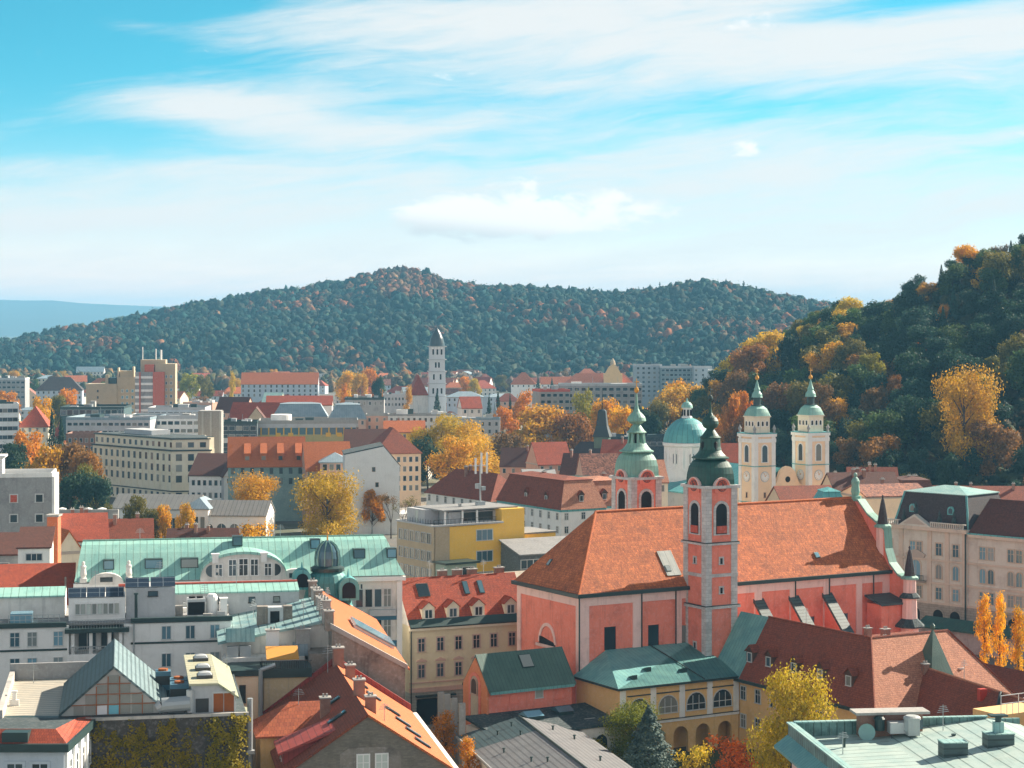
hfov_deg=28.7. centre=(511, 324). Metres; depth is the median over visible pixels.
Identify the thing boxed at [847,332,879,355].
tree
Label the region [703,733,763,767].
shrub
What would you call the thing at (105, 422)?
hall
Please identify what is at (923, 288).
tree
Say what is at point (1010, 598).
window
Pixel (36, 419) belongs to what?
town house
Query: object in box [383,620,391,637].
window
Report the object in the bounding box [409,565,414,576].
window
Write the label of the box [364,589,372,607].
window
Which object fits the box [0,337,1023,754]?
ground
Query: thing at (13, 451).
tree
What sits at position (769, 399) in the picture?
tree
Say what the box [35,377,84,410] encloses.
town house
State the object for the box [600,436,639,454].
old house
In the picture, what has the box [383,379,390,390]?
town house
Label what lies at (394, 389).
town house
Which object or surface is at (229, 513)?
market arcade
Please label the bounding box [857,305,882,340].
tree
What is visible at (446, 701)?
pylon
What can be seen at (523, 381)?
villa
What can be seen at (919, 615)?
window
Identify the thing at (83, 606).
window
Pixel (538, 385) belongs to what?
conifer tree
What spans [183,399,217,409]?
town house
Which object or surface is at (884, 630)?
monastery
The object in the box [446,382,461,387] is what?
town house
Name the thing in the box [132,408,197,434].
hall
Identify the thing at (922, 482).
old house
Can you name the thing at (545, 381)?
hall
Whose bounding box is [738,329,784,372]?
tree
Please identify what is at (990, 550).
window
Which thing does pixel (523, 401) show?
tree
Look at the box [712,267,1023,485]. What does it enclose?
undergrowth
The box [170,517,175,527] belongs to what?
window
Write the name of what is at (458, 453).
tree
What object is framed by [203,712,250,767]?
ivy
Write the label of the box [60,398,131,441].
hall
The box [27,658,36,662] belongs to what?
window
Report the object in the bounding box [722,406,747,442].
tree
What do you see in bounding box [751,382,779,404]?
tree
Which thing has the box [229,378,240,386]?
tree
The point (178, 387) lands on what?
town house
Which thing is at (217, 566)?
window
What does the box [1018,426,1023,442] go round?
tree
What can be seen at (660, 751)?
spruce tree
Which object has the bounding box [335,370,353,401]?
tree
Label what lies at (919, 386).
tree
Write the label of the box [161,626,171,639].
window
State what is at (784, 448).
tree
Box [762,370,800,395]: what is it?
tree
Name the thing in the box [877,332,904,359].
tree
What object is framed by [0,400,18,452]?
office block
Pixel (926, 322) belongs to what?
tree
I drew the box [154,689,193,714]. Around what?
duct
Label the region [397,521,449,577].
facade
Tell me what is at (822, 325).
tree
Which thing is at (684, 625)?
window
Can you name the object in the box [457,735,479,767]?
poplar tree
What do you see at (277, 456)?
long house
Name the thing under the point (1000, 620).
poplar tree
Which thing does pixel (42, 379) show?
town house
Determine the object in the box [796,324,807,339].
tree
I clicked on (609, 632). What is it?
window
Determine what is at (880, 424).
tree
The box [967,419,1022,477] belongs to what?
tree
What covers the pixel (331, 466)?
window
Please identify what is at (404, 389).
town house
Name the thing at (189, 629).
window
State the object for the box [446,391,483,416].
office block
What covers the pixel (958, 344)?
tree
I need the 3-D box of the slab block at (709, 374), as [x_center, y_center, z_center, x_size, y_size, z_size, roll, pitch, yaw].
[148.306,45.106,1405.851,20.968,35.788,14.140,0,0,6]
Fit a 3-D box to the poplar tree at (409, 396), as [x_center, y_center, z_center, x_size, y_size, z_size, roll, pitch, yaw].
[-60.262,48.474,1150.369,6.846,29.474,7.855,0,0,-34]
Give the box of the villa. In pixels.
[510,372,535,398]
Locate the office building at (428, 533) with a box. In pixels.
[395,502,556,577]
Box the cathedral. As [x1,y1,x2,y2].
[662,368,829,505]
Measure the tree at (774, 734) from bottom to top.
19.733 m
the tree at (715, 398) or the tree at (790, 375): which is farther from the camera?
the tree at (715, 398)
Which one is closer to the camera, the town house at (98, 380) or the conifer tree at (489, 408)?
the conifer tree at (489, 408)
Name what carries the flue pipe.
on the ground
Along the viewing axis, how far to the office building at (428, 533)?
396.66 m
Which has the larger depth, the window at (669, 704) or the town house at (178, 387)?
the town house at (178, 387)
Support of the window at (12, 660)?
in the apartment building at (161, 622)
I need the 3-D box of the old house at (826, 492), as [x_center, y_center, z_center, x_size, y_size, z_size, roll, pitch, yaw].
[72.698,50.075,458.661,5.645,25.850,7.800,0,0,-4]
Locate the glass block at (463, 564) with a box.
[430,558,480,575]
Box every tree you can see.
[0,390,22,409]
[0,441,31,468]
[7,370,20,376]
[8,458,28,468]
[13,429,44,463]
[18,442,64,479]
[27,395,55,419]
[30,379,38,391]
[47,409,56,448]
[48,439,86,500]
[49,394,67,427]
[57,417,65,446]
[58,388,78,422]
[59,469,97,509]
[65,448,106,479]
[74,474,113,508]
[75,462,108,507]
[104,502,113,508]
[122,494,150,518]
[143,508,159,537]
[154,504,171,537]
[174,502,195,527]
[178,373,200,401]
[190,396,208,401]
[196,373,215,398]
[217,389,229,396]
[227,469,280,500]
[229,371,236,396]
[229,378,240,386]
[288,466,363,534]
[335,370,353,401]
[340,382,348,402]
[350,372,368,395]
[358,489,385,533]
[361,367,382,395]
[371,374,383,395]
[377,492,399,538]
[391,497,417,517]
[402,384,412,408]
[408,412,465,477]
[412,434,445,488]
[425,434,492,479]
[430,710,458,757]
[434,390,440,410]
[439,419,499,473]
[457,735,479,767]
[459,376,470,390]
[467,378,481,394]
[485,396,491,414]
[487,431,525,465]
[490,405,519,433]
[492,375,507,392]
[496,393,504,434]
[497,420,550,446]
[506,396,511,430]
[510,388,534,436]
[517,403,584,446]
[535,377,540,388]
[550,410,594,451]
[552,370,568,376]
[570,387,593,440]
[587,396,622,441]
[598,698,662,764]
[607,404,632,433]
[622,704,679,767]
[631,405,664,433]
[642,383,686,433]
[643,399,671,433]
[664,377,689,428]
[674,381,703,405]
[680,402,706,416]
[688,387,707,402]
[692,395,713,408]
[692,409,702,418]
[697,403,723,425]
[699,408,708,418]
[701,368,730,392]
[707,380,719,398]
[711,386,727,410]
[713,355,733,373]
[714,389,740,442]
[715,369,750,414]
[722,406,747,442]
[727,342,768,380]
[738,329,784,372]
[738,390,752,416]
[742,371,777,403]
[742,658,839,767]
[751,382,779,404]
[759,369,773,378]
[761,381,799,414]
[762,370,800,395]
[768,347,777,372]
[769,409,791,434]
[775,331,807,364]
[775,427,791,467]
[781,328,796,340]
[781,367,815,392]
[783,379,813,414]
[788,345,799,371]
[789,415,797,438]
[790,318,804,334]
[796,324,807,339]
[797,344,828,373]
[798,323,816,347]
[800,324,841,347]
[801,310,821,328]
[802,341,847,374]
[802,381,841,421]
[810,320,834,348]
[812,371,858,401]
[814,327,846,345]
[817,308,836,324]
[817,367,848,382]
[823,397,852,427]
[823,418,837,458]
[829,440,839,464]
[830,308,847,324]
[831,300,839,306]
[831,338,875,372]
[831,385,855,408]
[832,307,867,339]
[832,437,865,466]
[835,296,863,314]
[836,322,857,341]
[836,416,846,445]
[838,406,867,436]
[843,352,888,387]
[844,419,868,455]
[846,363,883,393]
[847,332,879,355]
[849,372,890,413]
[853,321,885,349]
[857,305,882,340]
[857,350,886,377]
[857,385,890,421]
[857,408,915,458]
[857,433,901,466]
[865,299,897,318]
[870,448,912,471]
[875,338,910,372]
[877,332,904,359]
[881,358,897,382]
[884,394,917,432]
[886,374,903,399]
[886,388,920,402]
[891,290,929,318]
[893,351,933,397]
[896,391,941,440]
[898,446,940,481]
[899,316,936,343]
[900,274,926,292]
[900,305,946,336]
[900,472,930,481]
[901,376,937,405]
[905,347,933,371]
[906,323,947,353]
[914,395,961,441]
[917,282,938,301]
[921,336,951,369]
[930,363,1007,469]
[932,347,972,382]
[933,448,970,485]
[934,303,950,320]
[934,323,968,344]
[936,265,942,288]
[938,262,969,296]
[938,382,944,404]
[939,305,946,328]
[943,355,994,386]
[944,259,956,272]
[945,386,992,434]
[947,286,959,320]
[947,334,978,356]
[950,371,998,417]
[951,243,983,275]
[951,260,960,293]
[951,445,982,483]
[952,250,979,278]
[957,340,995,363]
[966,321,1007,359]
[967,401,1013,429]
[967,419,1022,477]
[970,248,1001,269]
[970,267,989,288]
[972,312,999,328]
[973,593,994,663]
[975,290,1006,318]
[977,267,1010,295]
[981,249,1020,293]
[983,355,1017,397]
[988,341,1013,358]
[989,277,998,304]
[990,590,1011,666]
[991,244,1010,266]
[991,322,1005,345]
[996,299,1023,326]
[997,331,1023,372]
[999,312,1023,343]
[1000,349,1023,390]
[1005,479,1021,485]
[1008,240,1012,253]
[1008,605,1023,670]
[1010,242,1023,273]
[1010,445,1023,473]
[1015,246,1023,277]
[1017,233,1023,245]
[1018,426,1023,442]
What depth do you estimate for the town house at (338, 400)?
1545.75 m
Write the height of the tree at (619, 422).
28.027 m
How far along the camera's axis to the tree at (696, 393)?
960.63 m
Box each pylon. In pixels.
[438,692,443,746]
[444,693,449,737]
[450,697,457,765]
[458,702,465,767]
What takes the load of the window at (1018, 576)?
in the palace
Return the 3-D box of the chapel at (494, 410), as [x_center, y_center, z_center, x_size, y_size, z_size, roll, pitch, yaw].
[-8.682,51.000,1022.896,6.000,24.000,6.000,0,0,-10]
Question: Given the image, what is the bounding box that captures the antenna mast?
[473,453,487,505]
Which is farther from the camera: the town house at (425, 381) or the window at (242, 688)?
the town house at (425, 381)
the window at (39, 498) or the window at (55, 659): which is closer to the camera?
the window at (55, 659)
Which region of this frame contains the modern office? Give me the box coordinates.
[258,414,357,441]
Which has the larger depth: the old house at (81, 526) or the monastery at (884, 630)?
the old house at (81, 526)
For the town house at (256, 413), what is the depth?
860.39 m
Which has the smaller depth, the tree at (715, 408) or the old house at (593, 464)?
the old house at (593, 464)
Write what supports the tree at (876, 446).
on the castle hill at (1010, 295)
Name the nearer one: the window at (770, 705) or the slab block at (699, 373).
the window at (770, 705)
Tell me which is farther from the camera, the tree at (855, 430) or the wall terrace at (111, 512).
the tree at (855, 430)
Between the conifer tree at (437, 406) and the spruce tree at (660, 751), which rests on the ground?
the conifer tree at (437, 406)
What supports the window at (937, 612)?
in the palace
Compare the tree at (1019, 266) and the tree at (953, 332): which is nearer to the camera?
the tree at (953, 332)
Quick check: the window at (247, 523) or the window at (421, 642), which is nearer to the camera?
the window at (421, 642)
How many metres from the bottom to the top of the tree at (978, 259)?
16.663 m
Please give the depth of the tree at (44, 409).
959.69 m
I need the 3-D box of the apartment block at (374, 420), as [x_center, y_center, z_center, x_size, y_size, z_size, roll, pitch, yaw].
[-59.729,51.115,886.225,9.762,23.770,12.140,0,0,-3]
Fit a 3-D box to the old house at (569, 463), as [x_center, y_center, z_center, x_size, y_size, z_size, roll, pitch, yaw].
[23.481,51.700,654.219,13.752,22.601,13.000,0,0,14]
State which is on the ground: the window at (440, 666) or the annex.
the annex
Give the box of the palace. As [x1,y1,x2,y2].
[888,485,1023,625]
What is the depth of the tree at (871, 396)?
733.88 m
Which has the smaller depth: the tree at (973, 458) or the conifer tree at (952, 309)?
the tree at (973, 458)
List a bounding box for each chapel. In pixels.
[462,646,575,724]
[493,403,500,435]
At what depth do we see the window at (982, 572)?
397.45 m
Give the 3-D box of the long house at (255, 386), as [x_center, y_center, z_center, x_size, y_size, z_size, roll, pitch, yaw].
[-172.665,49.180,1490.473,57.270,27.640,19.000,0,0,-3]
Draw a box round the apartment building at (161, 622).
[0,562,298,699]
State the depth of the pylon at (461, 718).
281.71 m
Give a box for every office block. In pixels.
[0,375,29,408]
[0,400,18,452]
[345,394,384,415]
[383,390,406,412]
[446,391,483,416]
[532,385,569,441]
[558,377,641,434]
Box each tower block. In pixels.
[86,367,134,413]
[135,347,176,412]
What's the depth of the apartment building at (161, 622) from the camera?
263.42 m
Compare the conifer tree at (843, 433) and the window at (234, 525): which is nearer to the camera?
the window at (234, 525)
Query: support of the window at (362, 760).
in the town house at (336, 711)
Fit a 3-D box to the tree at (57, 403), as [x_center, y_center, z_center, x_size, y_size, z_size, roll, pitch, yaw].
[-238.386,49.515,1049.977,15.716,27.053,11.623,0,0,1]
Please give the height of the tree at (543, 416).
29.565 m
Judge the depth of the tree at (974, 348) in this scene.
745.17 m
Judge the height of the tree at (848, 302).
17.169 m
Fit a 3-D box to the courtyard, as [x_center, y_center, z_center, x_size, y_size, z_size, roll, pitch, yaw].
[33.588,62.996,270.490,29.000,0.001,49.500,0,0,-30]
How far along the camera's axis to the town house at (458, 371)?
2114.89 m
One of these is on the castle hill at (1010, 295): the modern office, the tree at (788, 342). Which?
the tree at (788, 342)
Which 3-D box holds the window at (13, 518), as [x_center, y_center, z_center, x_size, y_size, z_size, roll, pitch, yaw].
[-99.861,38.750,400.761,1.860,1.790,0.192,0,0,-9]
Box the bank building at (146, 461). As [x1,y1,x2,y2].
[91,428,213,496]
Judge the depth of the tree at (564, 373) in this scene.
1959.79 m
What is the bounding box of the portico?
[188,496,212,527]
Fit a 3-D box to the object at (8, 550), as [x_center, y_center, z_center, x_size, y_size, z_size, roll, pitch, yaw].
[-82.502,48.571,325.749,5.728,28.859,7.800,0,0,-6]
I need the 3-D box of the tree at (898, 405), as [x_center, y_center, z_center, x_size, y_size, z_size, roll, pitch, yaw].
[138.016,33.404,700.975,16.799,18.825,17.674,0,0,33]
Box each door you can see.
[196,698,208,712]
[213,693,222,711]
[224,693,233,711]
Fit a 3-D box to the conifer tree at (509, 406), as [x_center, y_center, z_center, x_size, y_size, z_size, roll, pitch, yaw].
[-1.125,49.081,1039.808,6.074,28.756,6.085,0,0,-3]
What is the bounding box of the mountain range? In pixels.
[0,300,169,336]
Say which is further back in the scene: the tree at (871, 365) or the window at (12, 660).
the tree at (871, 365)
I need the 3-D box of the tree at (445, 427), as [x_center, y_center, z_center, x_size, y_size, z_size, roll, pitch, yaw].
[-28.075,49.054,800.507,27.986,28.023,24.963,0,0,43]
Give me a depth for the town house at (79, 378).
2002.92 m
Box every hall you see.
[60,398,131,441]
[66,408,165,432]
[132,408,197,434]
[148,404,210,412]
[499,536,565,571]
[540,377,570,388]
[567,373,632,382]
[611,432,664,459]
[919,615,1023,658]
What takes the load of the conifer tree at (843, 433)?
on the castle hill at (1010, 295)
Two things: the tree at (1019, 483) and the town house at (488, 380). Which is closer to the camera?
the tree at (1019, 483)
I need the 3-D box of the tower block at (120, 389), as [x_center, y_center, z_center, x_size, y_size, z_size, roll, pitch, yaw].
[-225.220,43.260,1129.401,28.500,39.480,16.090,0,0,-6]
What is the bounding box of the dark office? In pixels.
[223,413,258,452]
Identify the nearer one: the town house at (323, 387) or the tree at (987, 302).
the tree at (987, 302)
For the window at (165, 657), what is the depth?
262.57 m
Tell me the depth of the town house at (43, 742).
200.77 m
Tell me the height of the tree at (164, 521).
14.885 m
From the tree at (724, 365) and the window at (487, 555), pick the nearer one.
the window at (487, 555)
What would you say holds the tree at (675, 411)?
on the ground
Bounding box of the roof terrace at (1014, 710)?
[973,693,1023,725]
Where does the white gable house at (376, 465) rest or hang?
on the ground
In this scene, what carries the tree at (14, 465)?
on the ground
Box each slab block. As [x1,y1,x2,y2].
[633,362,661,407]
[659,364,691,399]
[692,366,711,385]
[708,367,717,379]
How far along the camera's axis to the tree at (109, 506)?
544.40 m
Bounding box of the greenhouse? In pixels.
[59,638,166,716]
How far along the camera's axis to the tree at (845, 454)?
683.57 m
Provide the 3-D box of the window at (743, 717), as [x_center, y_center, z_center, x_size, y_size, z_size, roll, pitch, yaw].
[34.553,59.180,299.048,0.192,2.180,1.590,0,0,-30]
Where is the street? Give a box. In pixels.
[427,724,437,733]
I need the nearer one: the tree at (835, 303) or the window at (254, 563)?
the window at (254, 563)
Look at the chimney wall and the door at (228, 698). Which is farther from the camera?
the chimney wall
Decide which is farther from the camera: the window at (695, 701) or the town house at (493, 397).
the town house at (493, 397)
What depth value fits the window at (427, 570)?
391.91 m
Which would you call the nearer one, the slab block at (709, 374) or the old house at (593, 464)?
the old house at (593, 464)
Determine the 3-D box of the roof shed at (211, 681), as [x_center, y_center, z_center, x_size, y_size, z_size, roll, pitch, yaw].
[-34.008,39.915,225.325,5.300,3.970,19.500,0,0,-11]
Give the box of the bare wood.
[0,364,632,391]
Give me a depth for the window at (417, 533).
395.13 m
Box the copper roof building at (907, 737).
[774,706,1023,767]
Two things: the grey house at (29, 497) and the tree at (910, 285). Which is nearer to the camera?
the grey house at (29, 497)
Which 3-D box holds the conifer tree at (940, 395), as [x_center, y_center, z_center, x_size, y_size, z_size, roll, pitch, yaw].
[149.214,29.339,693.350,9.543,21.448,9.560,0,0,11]
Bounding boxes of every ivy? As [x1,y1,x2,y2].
[90,718,201,767]
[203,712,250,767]
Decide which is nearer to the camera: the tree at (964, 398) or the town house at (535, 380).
the tree at (964, 398)
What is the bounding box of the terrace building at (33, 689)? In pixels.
[0,655,248,767]
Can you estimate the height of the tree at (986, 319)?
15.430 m
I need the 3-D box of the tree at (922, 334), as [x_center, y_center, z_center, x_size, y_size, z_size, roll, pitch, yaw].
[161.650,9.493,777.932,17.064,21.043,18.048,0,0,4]
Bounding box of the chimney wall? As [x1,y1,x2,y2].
[45,513,61,562]
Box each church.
[409,326,446,412]
[511,379,923,703]
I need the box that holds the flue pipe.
[247,698,254,767]
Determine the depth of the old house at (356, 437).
744.80 m
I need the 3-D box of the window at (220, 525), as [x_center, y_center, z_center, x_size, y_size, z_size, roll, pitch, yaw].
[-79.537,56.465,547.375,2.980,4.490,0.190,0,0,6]
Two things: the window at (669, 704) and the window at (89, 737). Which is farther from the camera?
the window at (669, 704)
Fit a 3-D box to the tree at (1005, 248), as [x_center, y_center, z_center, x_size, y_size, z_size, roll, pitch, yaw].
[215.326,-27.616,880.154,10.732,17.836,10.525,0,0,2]
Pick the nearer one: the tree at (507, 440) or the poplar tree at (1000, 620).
the poplar tree at (1000, 620)
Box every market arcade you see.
[112,493,203,537]
[207,500,275,536]
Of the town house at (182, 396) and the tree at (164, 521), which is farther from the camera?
the town house at (182, 396)
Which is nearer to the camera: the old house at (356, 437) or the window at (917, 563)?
the window at (917, 563)
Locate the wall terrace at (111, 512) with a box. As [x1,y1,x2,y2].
[59,509,118,518]
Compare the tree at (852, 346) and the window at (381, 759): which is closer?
the window at (381, 759)
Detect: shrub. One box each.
[237,520,276,536]
[592,737,623,757]
[670,743,713,767]
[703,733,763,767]
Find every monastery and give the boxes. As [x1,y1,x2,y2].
[718,608,1016,749]
[872,626,913,636]
[916,660,1023,715]
[985,663,1023,697]
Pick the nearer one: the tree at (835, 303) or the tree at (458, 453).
the tree at (458, 453)
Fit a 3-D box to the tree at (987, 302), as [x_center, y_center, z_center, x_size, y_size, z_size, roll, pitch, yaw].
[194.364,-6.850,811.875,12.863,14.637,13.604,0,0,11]
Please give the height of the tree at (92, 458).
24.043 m
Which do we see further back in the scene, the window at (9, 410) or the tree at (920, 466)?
the window at (9, 410)
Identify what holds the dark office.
on the ground
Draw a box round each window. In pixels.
[4,761,24,767]
[7,408,12,412]
[7,417,12,421]
[9,494,17,502]
[9,514,17,522]
[9,632,19,647]
[10,658,19,663]
[25,553,42,560]
[27,632,37,646]
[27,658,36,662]
[29,761,49,767]
[34,494,43,502]
[34,513,43,522]
[53,631,63,645]
[53,657,62,661]
[67,410,72,414]
[69,755,72,767]
[73,410,78,414]
[75,604,79,614]
[76,748,78,767]
[77,633,96,650]
[80,604,85,614]
[83,742,84,767]
[86,604,91,614]
[89,737,91,764]
[92,603,96,614]
[97,603,102,614]
[100,577,112,581]
[100,633,113,649]
[103,603,107,614]
[108,603,113,614]
[114,603,119,613]
[147,591,157,596]
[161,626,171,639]
[161,653,171,667]
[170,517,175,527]
[185,625,195,638]
[194,516,198,527]
[200,516,204,527]
[206,565,211,576]
[210,624,219,638]
[210,652,219,659]
[214,564,222,576]
[216,523,225,527]
[228,559,236,576]
[229,426,234,430]
[229,523,239,532]
[236,426,241,430]
[238,558,248,575]
[239,685,245,702]
[242,523,252,536]
[248,597,255,602]
[250,558,258,575]
[255,523,265,535]
[263,563,272,575]
[273,596,279,602]
[275,564,280,575]
[329,464,333,470]
[336,464,340,470]
[355,589,363,607]
[356,753,369,767]
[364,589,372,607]
[374,588,382,607]
[375,753,388,767]
[383,588,391,606]
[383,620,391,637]
[398,528,402,538]
[398,545,402,556]
[404,529,408,539]
[404,546,408,557]
[404,564,408,575]
[409,530,413,540]
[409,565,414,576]
[410,547,414,558]
[414,510,418,521]
[415,531,419,541]
[415,548,419,559]
[415,566,419,576]
[417,637,425,652]
[417,663,425,678]
[420,532,425,542]
[421,549,425,560]
[421,567,425,576]
[426,533,430,543]
[426,550,430,561]
[426,568,430,576]
[436,636,444,650]
[436,662,444,676]
[454,635,462,649]
[454,661,462,675]
[462,566,469,574]
[464,511,492,520]
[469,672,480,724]
[470,678,477,695]
[472,634,480,648]
[476,528,493,540]
[476,550,492,561]
[489,632,498,647]
[507,631,516,645]
[520,559,532,568]
[534,690,543,698]
[535,623,555,647]
[564,513,568,520]
[564,526,568,533]
[581,512,585,519]
[595,734,607,748]
[603,625,616,650]
[629,698,647,710]
[647,623,659,645]
[658,695,678,714]
[682,624,685,642]
[686,692,706,711]
[713,689,732,707]
[739,685,746,700]
[739,713,746,728]
[754,688,760,704]
[754,717,760,731]
[769,692,775,708]
[844,612,848,621]
[909,540,915,549]
[913,559,921,579]
[916,540,922,551]
[916,584,922,597]
[917,606,921,619]
[932,608,944,617]
[934,542,942,556]
[934,564,942,579]
[935,586,942,599]
[948,610,961,619]
[951,565,959,581]
[952,544,959,557]
[952,588,959,601]
[978,546,986,559]
[978,568,986,583]
[979,591,986,603]
[986,547,994,560]
[987,569,994,584]
[987,592,994,605]
[1006,549,1014,562]
[1006,571,1014,586]
[1006,594,1014,607]
[1007,617,1015,625]
[1015,549,1023,563]
[1015,572,1022,587]
[1015,595,1022,608]
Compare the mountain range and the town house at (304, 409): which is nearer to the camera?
the town house at (304, 409)
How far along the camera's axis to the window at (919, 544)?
407.67 m
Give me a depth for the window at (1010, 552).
392.72 m
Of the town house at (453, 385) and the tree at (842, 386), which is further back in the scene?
the town house at (453, 385)
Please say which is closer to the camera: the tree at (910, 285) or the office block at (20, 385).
the tree at (910, 285)
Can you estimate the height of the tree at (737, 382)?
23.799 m
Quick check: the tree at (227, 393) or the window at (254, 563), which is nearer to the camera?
the window at (254, 563)
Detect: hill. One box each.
[162,307,720,362]
[798,285,1020,485]
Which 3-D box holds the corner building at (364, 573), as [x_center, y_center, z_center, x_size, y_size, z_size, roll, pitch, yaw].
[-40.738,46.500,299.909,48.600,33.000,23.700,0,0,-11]
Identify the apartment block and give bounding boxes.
[366,413,387,428]
[388,405,451,468]
[454,413,499,461]
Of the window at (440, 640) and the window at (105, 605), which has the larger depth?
the window at (440, 640)
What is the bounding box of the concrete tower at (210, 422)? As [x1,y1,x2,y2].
[198,410,222,452]
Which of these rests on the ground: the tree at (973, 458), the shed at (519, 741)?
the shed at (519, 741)
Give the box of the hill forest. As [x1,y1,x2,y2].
[0,265,834,378]
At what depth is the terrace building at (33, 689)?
214.90 m
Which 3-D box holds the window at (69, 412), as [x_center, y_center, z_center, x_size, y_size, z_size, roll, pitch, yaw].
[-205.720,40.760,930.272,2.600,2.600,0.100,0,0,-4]
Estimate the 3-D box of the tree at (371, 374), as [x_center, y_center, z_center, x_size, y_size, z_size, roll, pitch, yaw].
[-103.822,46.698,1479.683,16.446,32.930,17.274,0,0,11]
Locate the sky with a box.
[0,0,1023,306]
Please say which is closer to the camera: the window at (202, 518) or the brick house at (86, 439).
the window at (202, 518)
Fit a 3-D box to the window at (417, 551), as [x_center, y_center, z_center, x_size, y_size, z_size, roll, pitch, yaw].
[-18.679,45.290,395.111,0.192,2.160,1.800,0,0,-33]
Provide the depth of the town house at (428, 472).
816.80 m
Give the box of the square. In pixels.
[400,507,406,518]
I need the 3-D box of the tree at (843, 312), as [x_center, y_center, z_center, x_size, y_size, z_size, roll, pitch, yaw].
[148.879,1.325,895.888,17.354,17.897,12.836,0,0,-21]
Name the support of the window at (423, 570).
in the office building at (428, 533)
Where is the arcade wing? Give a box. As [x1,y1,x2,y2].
[573,642,739,758]
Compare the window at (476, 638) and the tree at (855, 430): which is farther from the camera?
the tree at (855, 430)
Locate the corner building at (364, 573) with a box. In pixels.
[73,524,405,655]
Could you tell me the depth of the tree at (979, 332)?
750.59 m
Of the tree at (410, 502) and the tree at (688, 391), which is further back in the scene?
the tree at (688, 391)
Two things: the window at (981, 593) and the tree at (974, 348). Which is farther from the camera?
the tree at (974, 348)
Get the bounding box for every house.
[0,454,58,531]
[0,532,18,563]
[0,562,75,607]
[0,716,95,767]
[19,406,52,468]
[19,407,32,420]
[30,388,35,406]
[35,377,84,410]
[38,375,51,384]
[61,505,108,545]
[61,528,80,582]
[65,375,86,383]
[66,431,101,455]
[76,367,105,377]
[91,378,104,382]
[108,511,153,538]
[166,522,238,537]
[177,381,199,398]
[177,391,188,403]
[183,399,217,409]
[188,453,226,499]
[194,390,223,401]
[215,397,251,419]
[216,578,409,767]
[220,461,227,499]
[224,387,240,396]
[227,402,285,419]
[227,436,304,520]
[241,372,318,401]
[247,406,265,418]
[253,644,457,767]
[262,393,283,401]
[266,395,332,417]
[274,402,328,417]
[301,441,349,523]
[318,452,342,519]
[319,380,328,393]
[329,402,366,428]
[335,389,373,403]
[342,442,400,534]
[344,426,386,447]
[369,427,422,506]
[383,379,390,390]
[383,417,425,481]
[384,386,406,392]
[400,387,427,392]
[402,559,516,724]
[420,378,453,386]
[424,464,505,504]
[425,461,434,478]
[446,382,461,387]
[446,388,462,402]
[451,371,472,377]
[457,370,478,372]
[457,396,482,416]
[470,380,496,395]
[474,377,492,384]
[480,374,494,386]
[482,570,524,577]
[483,394,516,413]
[495,393,518,411]
[496,470,606,535]
[499,446,529,479]
[513,377,540,387]
[521,469,555,473]
[525,441,569,473]
[559,449,591,475]
[573,392,611,452]
[575,453,618,476]
[579,369,594,372]
[582,472,611,509]
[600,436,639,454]
[657,460,668,506]
[721,443,738,462]
[765,485,831,500]
[813,487,842,497]
[821,467,898,490]
[840,477,922,520]
[846,461,898,476]
[897,474,932,487]
[954,481,1023,500]
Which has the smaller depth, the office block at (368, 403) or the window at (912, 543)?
the window at (912, 543)
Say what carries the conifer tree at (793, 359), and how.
on the castle hill at (1010, 295)
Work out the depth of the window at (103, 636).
263.21 m
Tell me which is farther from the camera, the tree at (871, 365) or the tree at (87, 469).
the tree at (871, 365)
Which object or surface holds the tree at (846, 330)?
on the castle hill at (1010, 295)
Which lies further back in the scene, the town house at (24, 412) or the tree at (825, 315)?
the town house at (24, 412)
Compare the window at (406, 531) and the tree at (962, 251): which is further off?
the tree at (962, 251)
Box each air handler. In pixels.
[155,668,170,692]
[170,675,187,680]
[170,680,188,696]
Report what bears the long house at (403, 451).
on the square
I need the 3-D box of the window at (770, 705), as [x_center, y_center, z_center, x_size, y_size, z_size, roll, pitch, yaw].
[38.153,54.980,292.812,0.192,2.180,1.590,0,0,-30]
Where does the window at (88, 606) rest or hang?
in the apartment building at (161, 622)
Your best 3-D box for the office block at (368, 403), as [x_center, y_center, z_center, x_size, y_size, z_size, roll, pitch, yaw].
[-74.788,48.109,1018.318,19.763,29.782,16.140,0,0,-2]
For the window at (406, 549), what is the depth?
398.81 m
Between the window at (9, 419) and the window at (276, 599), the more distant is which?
the window at (9, 419)
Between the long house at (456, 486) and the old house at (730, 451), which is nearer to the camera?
the long house at (456, 486)
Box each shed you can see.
[184,654,238,713]
[455,715,632,767]
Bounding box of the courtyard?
[628,747,763,767]
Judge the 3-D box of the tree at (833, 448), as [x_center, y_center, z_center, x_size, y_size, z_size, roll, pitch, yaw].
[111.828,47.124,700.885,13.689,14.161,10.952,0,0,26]
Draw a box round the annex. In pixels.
[466,703,621,758]
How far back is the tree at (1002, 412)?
669.61 m
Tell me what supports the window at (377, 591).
in the corner building at (364, 573)
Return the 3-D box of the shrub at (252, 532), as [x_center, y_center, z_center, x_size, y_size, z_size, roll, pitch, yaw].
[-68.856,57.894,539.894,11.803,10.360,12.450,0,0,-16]
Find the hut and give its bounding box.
[16,526,55,563]
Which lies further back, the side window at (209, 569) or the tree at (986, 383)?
the tree at (986, 383)
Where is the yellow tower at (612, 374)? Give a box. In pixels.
[603,358,621,382]

